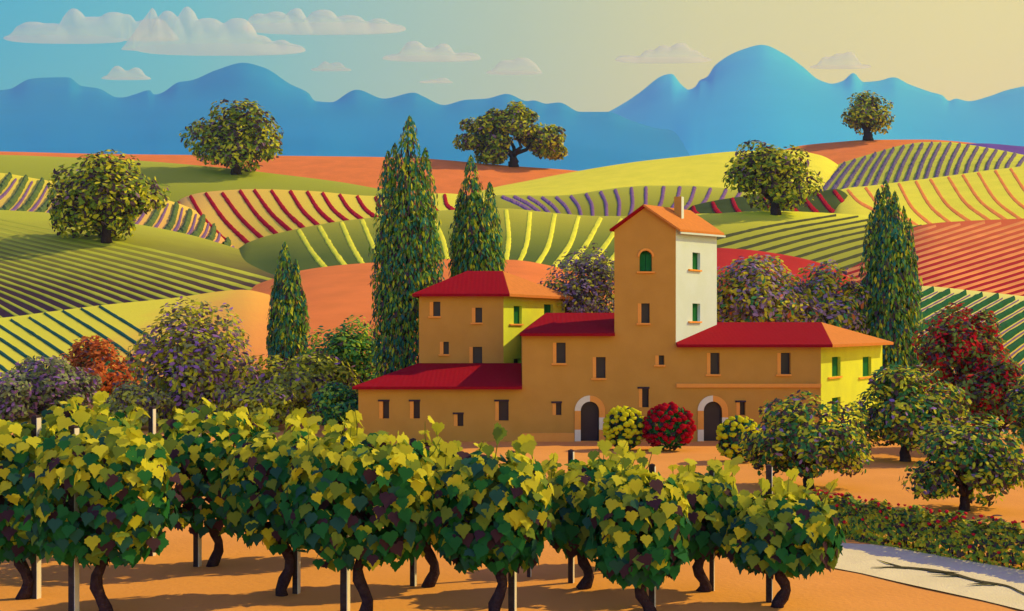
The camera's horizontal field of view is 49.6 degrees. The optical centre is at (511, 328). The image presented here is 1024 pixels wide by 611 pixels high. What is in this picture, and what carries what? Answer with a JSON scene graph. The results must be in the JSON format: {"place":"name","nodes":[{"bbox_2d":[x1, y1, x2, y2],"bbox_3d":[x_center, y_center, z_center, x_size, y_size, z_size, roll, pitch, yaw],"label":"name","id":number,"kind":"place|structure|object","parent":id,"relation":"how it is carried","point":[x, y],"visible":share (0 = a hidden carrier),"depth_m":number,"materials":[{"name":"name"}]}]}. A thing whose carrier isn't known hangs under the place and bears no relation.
{"place":"outdoors","nodes":[
{"label":"outdoors","id":0,"kind":"place"},
{"bbox_2d":[0,173,231,246],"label":"hill","id":1,"kind":"structure","parent":0,"point":[144,220],"depth_m":175.99,"materials":[{"name":"plant"}]},
{"bbox_2d":[0,172,230,245],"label":"crop rows","id":2,"kind":"object","parent":1,"relation":"on","point":[28,204],"visible":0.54,"depth_m":172.88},
{"bbox_2d":[0,178,234,247],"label":"lavender rows","id":3,"kind":"object","parent":1,"relation":"on","point":[17,205],"visible":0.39,"depth_m":173.10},
{"bbox_2d":[0,210,273,317],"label":"hill","id":4,"kind":"structure","parent":0,"point":[183,244],"depth_m":129.95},
{"bbox_2d":[45,148,170,242],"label":"round tree","id":5,"kind":"object","parent":4,"relation":"on","point":[104,202],"visible":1,"depth_m":137.35,"materials":[{"name":"green plant"}]},
{"bbox_2d":[0,218,271,317],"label":"crop rows","id":6,"kind":"object","parent":4,"relation":"on","point":[118,275],"visible":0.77,"depth_m":125.17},
{"bbox_2d":[0,290,357,425],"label":"hill","id":7,"kind":"structure","parent":0,"point":[250,308],"depth_m":91.42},
{"bbox_2d":[0,305,161,388],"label":"crop rows","id":8,"kind":"object","parent":7,"relation":"on","point":[55,348],"visible":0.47,"depth_m":87.50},
{"bbox_2d":[49,335,143,405],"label":"shrub","id":9,"kind":"object","parent":7,"relation":"on","point":[96,356],"visible":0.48,"depth_m":65.04,"materials":[{"name":"orange plant"}]},
{"bbox_2d":[265,241,310,370],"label":"cypress tree","id":10,"kind":"object","parent":7,"relation":"on","point":[288,327],"visible":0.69,"depth_m":69.47,"materials":[{"name":"green plant"}]},
{"bbox_2d":[0,155,389,201],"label":"hill","id":11,"kind":"structure","parent":0,"point":[182,180],"depth_m":229.53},
{"bbox_2d":[179,98,283,174],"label":"round tree","id":12,"kind":"object","parent":11,"relation":"on","point":[236,140],"visible":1,"depth_m":230.05,"materials":[{"name":"green plant"}]},
{"bbox_2d":[0,151,574,195],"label":"hill","id":13,"kind":"structure","parent":0,"point":[448,175],"depth_m":270.15,"materials":[{"name":"orange soil"}]},
{"bbox_2d":[452,100,568,166],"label":"round tree","id":14,"kind":"object","parent":13,"relation":"on","point":[488,133],"visible":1,"depth_m":280.33,"materials":[{"name":"green plant"}]},
{"bbox_2d":[179,189,485,248],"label":"hill","id":15,"kind":"structure","parent":0,"point":[236,199],"depth_m":185.64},
{"bbox_2d":[177,189,482,243],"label":"crop rows","id":16,"kind":"object","parent":15,"relation":"on","point":[257,234],"visible":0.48,"depth_m":182.40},
{"bbox_2d":[0,63,689,170],"bbox_3d":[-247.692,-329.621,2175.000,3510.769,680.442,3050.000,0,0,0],"label":"mountain","id":17,"kind":"structure","parent":0,"point":[57,115],"depth_m":2245.33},
{"bbox_2d":[239,208,626,274],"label":"hill","id":18,"kind":"structure","parent":0,"point":[262,253],"depth_m":143.97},
{"bbox_2d":[297,209,622,266],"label":"crop rows","id":19,"kind":"object","parent":18,"relation":"on","point":[356,254],"visible":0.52,"depth_m":138.98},
{"bbox_2d":[251,259,720,374],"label":"hill","id":20,"kind":"structure","parent":0,"point":[336,295],"depth_m":102.87,"materials":[{"name":"orange soil"}]},
{"bbox_2d":[0,425,1023,610],"bbox_3d":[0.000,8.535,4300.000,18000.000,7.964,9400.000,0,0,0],"label":"ground","id":21,"kind":"structure","parent":0,"point":[241,576],"depth_m":20.25,"materials":[{"name":"soil"}]},
{"bbox_2d":[31,415,40,598],"bbox_3d":[-8.146,3.121,18.986,0.126,3.285,0.118,0,0,17],"label":"vine stake","id":22,"kind":"object","parent":21,"relation":"on","point":[36,564],"visible":0.36,"depth_m":18.94,"materials":[{"name":"grey wood"}]},
{"bbox_2d":[0,407,77,599],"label":"grape vine","id":23,"kind":"object","parent":21,"relation":"on","point":[18,450],"visible":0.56,"depth_m":18.49,"materials":[{"name":"green plant"}]},
{"bbox_2d":[0,355,102,421],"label":"shrub","id":24,"kind":"object","parent":21,"relation":"on","point":[27,393],"visible":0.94,"depth_m":61.20,"materials":[{"name":"purple plant"}]},
{"bbox_2d":[68,425,78,610],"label":"vine stake","id":25,"kind":"object","parent":21,"relation":"on","point":[73,587],"visible":0.48,"depth_m":17.70,"materials":[{"name":"grey wood"}]},
{"bbox_2d":[41,391,143,496],"bbox_3d":[-8.818,3.042,22.758,2.537,3.511,1.977,0,0,0],"label":"grape vine","id":26,"kind":"object","parent":21,"relation":"on","point":[102,420],"visible":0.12,"depth_m":22.47,"materials":[{"name":"green plant"}]},
{"bbox_2d":[22,407,183,610],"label":"grape vine","id":27,"kind":"object","parent":21,"relation":"on","point":[114,515],"visible":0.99,"depth_m":17.26,"materials":[{"name":"green plant"}]},
{"bbox_2d":[103,379,173,425],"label":"shrub","id":28,"kind":"object","parent":21,"relation":"on","point":[134,394],"visible":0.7,"depth_m":56.01,"materials":[{"name":"green plant"}]},
{"bbox_2d":[148,406,155,555],"bbox_3d":[-7.447,3.237,22.953,0.119,3.238,0.111,0,0,17],"label":"vine stake","id":29,"kind":"object","parent":21,"relation":"on","point":[152,419],"visible":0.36,"depth_m":22.91,"materials":[{"name":"grey wood"}]},
{"bbox_2d":[123,296,264,426],"bbox_3d":[-16.864,2.222,59.618,7.282,7.897,5.996,0,0,34],"label":"shrub","id":30,"kind":"object","parent":21,"relation":"on","point":[194,369],"visible":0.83,"depth_m":58.43,"materials":[{"name":"purple plant"}]},
{"bbox_2d":[193,433,201,566],"bbox_3d":[-6.182,3.368,21.792,0.129,2.933,0.120,0,0,17],"label":"vine stake","id":31,"kind":"object","parent":21,"relation":"on","point":[197,551],"visible":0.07,"depth_m":21.75,"materials":[{"name":"grey wood"}]},
{"bbox_2d":[146,397,276,566],"bbox_3d":[-5.930,3.061,21.846,2.684,3.420,2.105,0,0,0],"label":"grape vine","id":32,"kind":"object","parent":21,"relation":"on","point":[228,428],"visible":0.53,"depth_m":21.31,"materials":[{"name":"green plant"}]},
{"bbox_2d":[219,382,298,426],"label":"shrub","id":33,"kind":"object","parent":21,"relation":"on","point":[280,401],"visible":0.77,"depth_m":56.07,"materials":[{"name":"green plant"}]},
{"bbox_2d":[216,407,338,596],"bbox_3d":[-3.965,3.051,19.200,2.166,3.320,1.676,0,0,0],"label":"grape vine","id":34,"kind":"object","parent":21,"relation":"on","point":[260,462],"visible":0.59,"depth_m":18.72,"materials":[{"name":"green plant"}]},
{"bbox_2d":[225,350,360,417],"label":"shrub","id":35,"kind":"object","parent":21,"relation":"on","point":[304,379],"visible":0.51,"depth_m":61.62,"materials":[{"name":"green plant"}]},
{"bbox_2d":[292,442,300,593],"bbox_3d":[-3.755,3.384,19.313,0.114,2.803,0.106,0,0,17],"label":"vine stake","id":36,"kind":"object","parent":21,"relation":"on","point":[296,582],"visible":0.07,"depth_m":19.27,"materials":[{"name":"grey wood"}]},
{"bbox_2d":[307,380,357,425],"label":"shrub","id":37,"kind":"object","parent":21,"relation":"on","point":[344,402],"visible":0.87,"depth_m":54.96,"materials":[{"name":"green plant"}]},
{"bbox_2d":[304,315,381,392],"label":"shrub","id":38,"kind":"object","parent":21,"relation":"on","point":[345,343],"visible":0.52,"depth_m":63.30,"materials":[{"name":"green plant"}]},
{"bbox_2d":[340,429,349,610],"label":"vine stake","id":39,"kind":"object","parent":21,"relation":"on","point":[344,589],"visible":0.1,"depth_m":18.02,"materials":[{"name":"grey wood"}]},
{"bbox_2d":[279,410,443,610],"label":"grape vine","id":40,"kind":"object","parent":21,"relation":"on","point":[328,502],"visible":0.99,"depth_m":17.00,"materials":[{"name":"green plant"}]},
{"bbox_2d":[368,115,447,376],"bbox_3d":[-5.585,-3.037,59.973,4.224,17.027,3.752,0,0,-19],"label":"cypress tree","id":41,"kind":"object","parent":21,"relation":"on","point":[413,247],"visible":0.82,"depth_m":59.29,"materials":[{"name":"green plant"}]},
{"bbox_2d":[410,438,416,586],"bbox_3d":[-1.775,3.376,19.931,0.103,2.809,0.096,0,0,17],"label":"vine stake","id":42,"kind":"object","parent":21,"relation":"on","point":[413,574],"visible":0.33,"depth_m":19.89,"materials":[{"name":"grey wood"}]},
{"bbox_2d":[383,415,478,587],"bbox_3d":[-1.471,3.157,19.887,1.998,3.152,1.509,0,0,0],"label":"grape vine","id":43,"kind":"object","parent":21,"relation":"on","point":[433,574],"visible":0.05,"depth_m":19.78,"materials":[{"name":"green plant"}]},
{"bbox_2d":[447,155,506,277],"bbox_3d":[-1.966,-2.182,63.056,3.680,15.413,3.613,0,0,0],"label":"cypress tree","id":44,"kind":"object","parent":21,"relation":"on","point":[478,250],"visible":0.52,"depth_m":62.47,"materials":[{"name":"green plant"}]},
{"bbox_2d":[430,422,555,610],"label":"grape vine","id":45,"kind":"object","parent":21,"relation":"on","point":[485,535],"visible":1,"depth_m":17.14,"materials":[{"name":"green plant"}]},
{"bbox_2d":[508,450,516,610],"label":"vine stake","id":46,"kind":"object","parent":21,"relation":"on","point":[512,592],"visible":0.16,"depth_m":17.86,"materials":[{"name":"grey wood"}]},
{"bbox_2d":[568,449,573,582],"bbox_3d":[1.073,3.483,20.146,0.104,2.576,0.097,0,0,17],"label":"vine stake","id":47,"kind":"object","parent":21,"relation":"on","point":[570,562],"visible":0.36,"depth_m":20.11,"materials":[{"name":"grey wood"}]},
{"bbox_2d":[537,243,613,312],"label":"blossom tree","id":48,"kind":"object","parent":21,"relation":"on","point":[579,289],"visible":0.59,"depth_m":59.02,"materials":[{"name":"purple plant"}]},
{"bbox_2d":[545,440,634,589],"bbox_3d":[1.341,3.340,19.658,1.791,2.772,1.494,0,0,0],"label":"grape vine","id":49,"kind":"object","parent":21,"relation":"on","point":[574,490],"visible":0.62,"depth_m":19.26,"materials":[{"name":"green plant"}]},
{"bbox_2d":[352,196,893,441],"bbox_3d":[6.381,-0.449,54.460,27.064,11.328,9.680,0,0,0],"label":"farmhouse","id":50,"kind":"object","parent":21,"relation":"on","point":[515,357],"visible":0.94,"depth_m":50.00,"materials":[{"name":"paint"}]},
{"bbox_2d":[378,400,389,418],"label":"window","id":51,"kind":"structure","parent":50,"relation":"in","point":[383,404],"depth_m":50.23,"materials":[{"name":"glass"}]},
{"bbox_2d":[409,400,419,418],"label":"window","id":52,"kind":"structure","parent":50,"relation":"in","point":[414,404],"depth_m":50.23,"materials":[{"name":"glass"}]},
{"bbox_2d":[428,302,440,317],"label":"window","id":53,"kind":"structure","parent":50,"relation":"in","point":[434,306],"depth_m":53.74,"materials":[{"name":"glass"}]},
{"bbox_2d":[438,342,448,355],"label":"window","id":54,"kind":"structure","parent":50,"relation":"in","point":[444,346],"depth_m":53.64,"materials":[{"name":"glass"}]},
{"bbox_2d":[453,412,463,425],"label":"window","id":55,"kind":"structure","parent":50,"relation":"in","point":[458,416],"depth_m":50.12,"materials":[{"name":"glass"}]},
{"bbox_2d":[469,347,481,362],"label":"window","id":56,"kind":"structure","parent":50,"relation":"in","point":[475,353],"depth_m":53.74,"materials":[{"name":"glass"}]},
{"bbox_2d":[470,308,482,323],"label":"window","id":57,"kind":"structure","parent":50,"relation":"in","point":[476,312],"depth_m":53.74,"materials":[{"name":"black glass"}]},
{"bbox_2d":[494,400,508,420],"bbox_3d":[-0.469,3.703,50.110,0.670,0.960,0.320,0,0,0],"label":"window","id":58,"kind":"structure","parent":50,"relation":"in","point":[501,406],"depth_m":50.23,"materials":[{"name":"black glass"}]},
{"bbox_2d":[551,401,561,414],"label":"window","id":59,"kind":"structure","parent":50,"relation":"in","point":[556,405],"depth_m":49.99,"materials":[{"name":"black glass"}]},
{"bbox_2d":[552,343,566,364],"bbox_3d":[2.118,1.148,50.090,0.671,1.008,0.360,0,0,0],"label":"window","id":60,"kind":"structure","parent":50,"relation":"in","point":[559,349],"depth_m":50.23,"materials":[{"name":"black glass"}]},
{"bbox_2d":[575,396,604,441],"bbox_3d":[3.510,4.112,50.060,1.365,2.148,0.440,0,0,0],"label":"door","id":61,"kind":"structure","parent":50,"relation":"in","point":[589,410],"depth_m":50.23,"materials":[{"name":"brown wood"}]},
{"bbox_2d":[591,357,606,379],"bbox_3d":[3.912,1.811,50.090,0.682,1.027,0.360,0,0,0],"label":"window","id":62,"kind":"structure","parent":50,"relation":"in","point":[598,362],"depth_m":50.23,"materials":[{"name":"black glass"}]},
{"bbox_2d":[636,303,650,324],"bbox_3d":[5.925,-0.641,50.090,0.632,0.970,0.360,0,0,0],"label":"window","id":63,"kind":"structure","parent":50,"relation":"in","point":[643,308],"depth_m":50.23,"materials":[{"name":"black glass"}]},
{"bbox_2d":[638,387,649,406],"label":"window","id":64,"kind":"structure","parent":50,"relation":"in","point":[643,391],"depth_m":50.23,"materials":[{"name":"black stone"}]},
{"bbox_2d":[637,248,654,272],"bbox_3d":[6.029,-3.035,50.095,0.798,1.115,0.370,0,0,0],"label":"window","id":65,"kind":"structure","parent":50,"relation":"in","point":[645,255],"depth_m":50.12,"materials":[{"name":"wood"}]},
{"bbox_2d":[698,396,727,441],"bbox_3d":[9.048,4.112,50.060,1.365,2.148,0.440,0,0,0],"label":"door","id":66,"kind":"structure","parent":50,"relation":"in","point":[710,409],"depth_m":50.23,"materials":[{"name":"brown wood"}]},
{"bbox_2d":[706,353,720,375],"bbox_3d":[9.060,1.629,50.090,0.671,1.047,0.360,0,0,0],"label":"window","id":67,"kind":"structure","parent":50,"relation":"in","point":[712,358],"depth_m":50.23,"materials":[{"name":"black stone"}]},
{"bbox_2d":[735,400,745,414],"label":"window","id":68,"kind":"structure","parent":50,"relation":"in","point":[739,403],"depth_m":49.99,"materials":[{"name":"black stone"}]},
{"bbox_2d":[776,353,791,375],"bbox_3d":[12.243,1.629,50.090,0.690,1.047,0.360,0,0,0],"label":"window","id":69,"kind":"structure","parent":50,"relation":"in","point":[782,358],"depth_m":50.23,"materials":[{"name":"black stone"}]},
{"bbox_2d":[828,357,842,378],"bbox_3d":[14.931,1.840,51.580,0.290,0.977,1.888,0,0,34],"label":"window","id":70,"kind":"structure","parent":50,"relation":"in","point":[834,359],"depth_m":52.01,"materials":[{"name":"wood"}]},
{"bbox_2d":[597,440,648,470],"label":"grape vine","id":71,"kind":"object","parent":21,"relation":"on","point":[622,448],"visible":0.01,"depth_m":22.05,"materials":[{"name":"yellow plant"}]},
{"bbox_2d":[602,406,644,449],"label":"flower bush","id":72,"kind":"object","parent":21,"relation":"on","point":[625,423],"visible":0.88,"depth_m":45.52,"materials":[{"name":"yellow plant"}]},
{"bbox_2d":[582,446,694,610],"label":"grape vine","id":73,"kind":"object","parent":21,"relation":"on","point":[638,520],"visible":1,"depth_m":17.20,"materials":[{"name":"green plant"}]},
{"bbox_2d":[649,463,655,607],"bbox_3d":[2.283,3.461,18.067,0.107,2.518,0.100,0,0,17],"label":"vine stake","id":74,"kind":"object","parent":21,"relation":"on","point":[652,594],"visible":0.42,"depth_m":18.03,"materials":[{"name":"grey wood"}]},
{"bbox_2d":[642,401,696,450],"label":"flower bush","id":75,"kind":"object","parent":21,"relation":"on","point":[682,425],"visible":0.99,"depth_m":45.00,"materials":[{"name":"red plant"}]},
{"bbox_2d":[668,456,743,591],"bbox_3d":[3.319,3.453,19.368,1.610,2.482,1.562,0,0,0],"label":"grape vine","id":76,"kind":"object","parent":21,"relation":"on","point":[712,501],"visible":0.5,"depth_m":18.91,"materials":[{"name":"green plant"}]},
{"bbox_2d":[709,470,714,590],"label":"vine stake","id":77,"kind":"object","parent":21,"relation":"on","point":[712,567],"visible":0.36,"depth_m":19.41,"materials":[{"name":"grey wood"}]},
{"bbox_2d":[716,415,761,460],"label":"flower bush","id":78,"kind":"object","parent":21,"relation":"on","point":[728,430],"visible":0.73,"depth_m":40.58,"materials":[{"name":"yellow plant"}]},
{"bbox_2d":[765,464,772,602],"bbox_3d":[4.312,3.509,18.607,0.110,2.455,0.103,0,0,17],"label":"vine stake","id":79,"kind":"object","parent":21,"relation":"on","point":[769,581],"visible":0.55,"depth_m":18.57,"materials":[{"name":"grey wood"}]},
{"bbox_2d":[717,254,823,322],"bbox_3d":[13.495,0.680,59.741,6.582,9.446,5.044,0,0,0],"label":"blossom tree","id":80,"kind":"object","parent":21,"relation":"on","point":[765,300],"visible":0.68,"depth_m":58.72,"materials":[{"name":"purple plant"}]},
{"bbox_2d":[722,468,845,607],"bbox_3d":[4.449,3.493,18.257,2.049,2.343,1.462,0,0,0],"label":"grape vine","id":81,"kind":"object","parent":21,"relation":"on","point":[796,533],"visible":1,"depth_m":17.84,"materials":[{"name":"green plant"}]},
{"bbox_2d":[734,390,874,488],"bbox_3d":[8.921,3.425,33.665,4.246,3.119,3.527,0,0,0],"label":"orchard tree","id":82,"kind":"object","parent":21,"relation":"on","point":[795,439],"visible":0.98,"depth_m":33.02,"materials":[{"name":"green plant"}]},
{"bbox_2d":[788,259,871,334],"bbox_3d":[17.467,0.786,61.093,4.619,9.257,3.859,0,0,-42],"label":"blossom tree","id":83,"kind":"object","parent":21,"relation":"on","point":[839,309],"visible":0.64,"depth_m":60.11,"materials":[{"name":"purple plant"}]},
{"bbox_2d":[841,364,972,461],"bbox_3d":[14.886,3.227,41.562,4.102,3.833,4.037,0,0,-29],"label":"orchard tree","id":84,"kind":"object","parent":21,"relation":"on","point":[903,414],"visible":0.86,"depth_m":40.74,"materials":[{"name":"green plant"}]},
{"bbox_2d":[811,487,1023,569],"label":"flowering hedge","id":85,"kind":"object","parent":21,"relation":"on","point":[922,528],"visible":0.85,"depth_m":22.89,"materials":[{"name":"green plant"}]},
{"bbox_2d":[898,411,1023,511],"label":"orchard tree","id":86,"kind":"object","parent":21,"relation":"on","point":[972,460],"visible":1,"depth_m":28.24,"materials":[{"name":"green plant"}]},
{"bbox_2d":[910,302,1013,424],"bbox_3d":[19.200,2.024,47.080,4.343,6.336,3.388,0,0,0],"label":"tree","id":87,"kind":"object","parent":21,"relation":"on","point":[963,346],"visible":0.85,"depth_m":46.61,"materials":[{"name":"red plant"}]},
{"bbox_2d":[953,358,1023,450],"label":"shrub","id":88,"kind":"object","parent":21,"relation":"on","point":[991,388],"visible":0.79,"depth_m":44.54,"materials":[{"name":"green plant"}]},
{"bbox_2d":[1002,376,1023,447],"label":"orchard tree","id":89,"kind":"object","parent":21,"relation":"on","point":[1016,406],"visible":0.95,"depth_m":40.25,"materials":[{"name":"green plant"}]},
{"bbox_2d":[0,0,1023,111],"label":"sky","id":90,"kind":"structure","parent":0,"point":[581,55],"materials":[{"name":"blue"}]},
{"bbox_2d":[487,186,761,215],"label":"hill","id":91,"kind":"structure","parent":0,"point":[654,194],"depth_m":188.86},
{"bbox_2d":[502,186,741,215],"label":"crop rows","id":92,"kind":"object","parent":91,"relation":"on","point":[562,203],"visible":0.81,"depth_m":186.69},
{"bbox_2d":[477,150,837,198],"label":"hill","id":93,"kind":"structure","parent":0,"point":[707,170],"depth_m":231.72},
{"bbox_2d":[688,189,847,213],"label":"hill","id":94,"kind":"structure","parent":0,"point":[829,197],"depth_m":175.61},
{"bbox_2d":[691,189,844,213],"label":"crop rows","id":95,"kind":"object","parent":94,"relation":"on","point":[828,207],"visible":0.55,"depth_m":174.19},
{"bbox_2d":[717,248,868,323],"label":"hill","id":96,"kind":"structure","parent":0,"point":[727,256],"depth_m":115.24,"materials":[{"name":"red soil"}]},
{"bbox_2d":[697,211,915,270],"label":"hill","id":97,"kind":"structure","parent":0,"point":[728,223],"depth_m":145.10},
{"bbox_2d":[721,140,826,214],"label":"round tree","id":98,"kind":"object","parent":97,"relation":"on","point":[768,173],"visible":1,"depth_m":154.67,"materials":[{"name":"green plant"}]},
{"bbox_2d":[717,214,920,268],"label":"crop rows","id":99,"kind":"object","parent":97,"relation":"on","point":[802,239],"visible":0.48,"depth_m":140.36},
{"bbox_2d":[609,45,1023,155],"bbox_3d":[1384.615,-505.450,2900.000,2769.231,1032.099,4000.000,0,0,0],"label":"mountain","id":100,"kind":"structure","parent":0,"point":[762,94],"depth_m":3148.50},
{"bbox_2d":[784,140,973,163],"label":"hill","id":101,"kind":"structure","parent":0,"point":[839,152],"depth_m":290.37,"materials":[{"name":"orange soil"}]},
{"bbox_2d":[840,90,894,140],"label":"round tree","id":102,"kind":"object","parent":101,"relation":"on","point":[863,115],"visible":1,"depth_m":297.25,"materials":[{"name":"green plant"}]},
{"bbox_2d":[827,142,1023,189],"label":"hill","id":103,"kind":"structure","parent":0,"point":[996,158],"depth_m":224.66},
{"bbox_2d":[821,141,1023,190],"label":"crop rows","id":104,"kind":"object","parent":103,"relation":"on","point":[880,172],"visible":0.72,"depth_m":222.54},
{"bbox_2d":[834,166,1023,224],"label":"hill","id":105,"kind":"structure","parent":0,"point":[849,205],"depth_m":172.91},
{"bbox_2d":[846,168,1023,225],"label":"crop rows","id":106,"kind":"object","parent":105,"relation":"on","point":[957,213],"visible":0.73,"depth_m":169.76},
{"bbox_2d":[835,543,1023,609],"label":"path","id":107,"kind":"structure","parent":0,"point":[860,558],"depth_m":21.10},
{"bbox_2d":[877,559,1023,593],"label":"path rut","id":108,"kind":"structure","parent":107,"relation":"on","point":[946,572],"depth_m":20.87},
{"bbox_2d":[844,218,1023,295],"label":"hill","id":109,"kind":"structure","parent":0,"point":[1005,222],"depth_m":122.60,"materials":[{"name":"red soil"}]},
{"bbox_2d":[846,220,1023,296],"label":"crop rows","id":110,"kind":"object","parent":109,"relation":"on","point":[970,256],"visible":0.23,"depth_m":120.29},
{"bbox_2d":[849,286,1023,425],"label":"hill","id":111,"kind":"structure","parent":0,"point":[971,293],"depth_m":90.54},
{"bbox_2d":[855,179,924,392],"bbox_3d":[20.807,-2.000,60.976,3.645,12.430,3.684,0,0,-35],"label":"cypress tree","id":112,"kind":"object","parent":111,"relation":"on","point":[886,245],"visible":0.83,"depth_m":60.45,"materials":[{"name":"green plant"}]},
{"bbox_2d":[877,286,1023,423],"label":"crop rows","id":113,"kind":"object","parent":111,"relation":"on","point":[1014,345],"visible":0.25,"depth_m":85.50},
{"bbox_2d":[902,290,1023,420],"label":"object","id":114,"kind":"object","parent":111,"relation":"on","point":[1016,351],"visible":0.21,"depth_m":85.42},
{"bbox_2d":[970,143,1023,154],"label":"hill","id":115,"kind":"structure","parent":0,"point":[1016,149],"depth_m":278.61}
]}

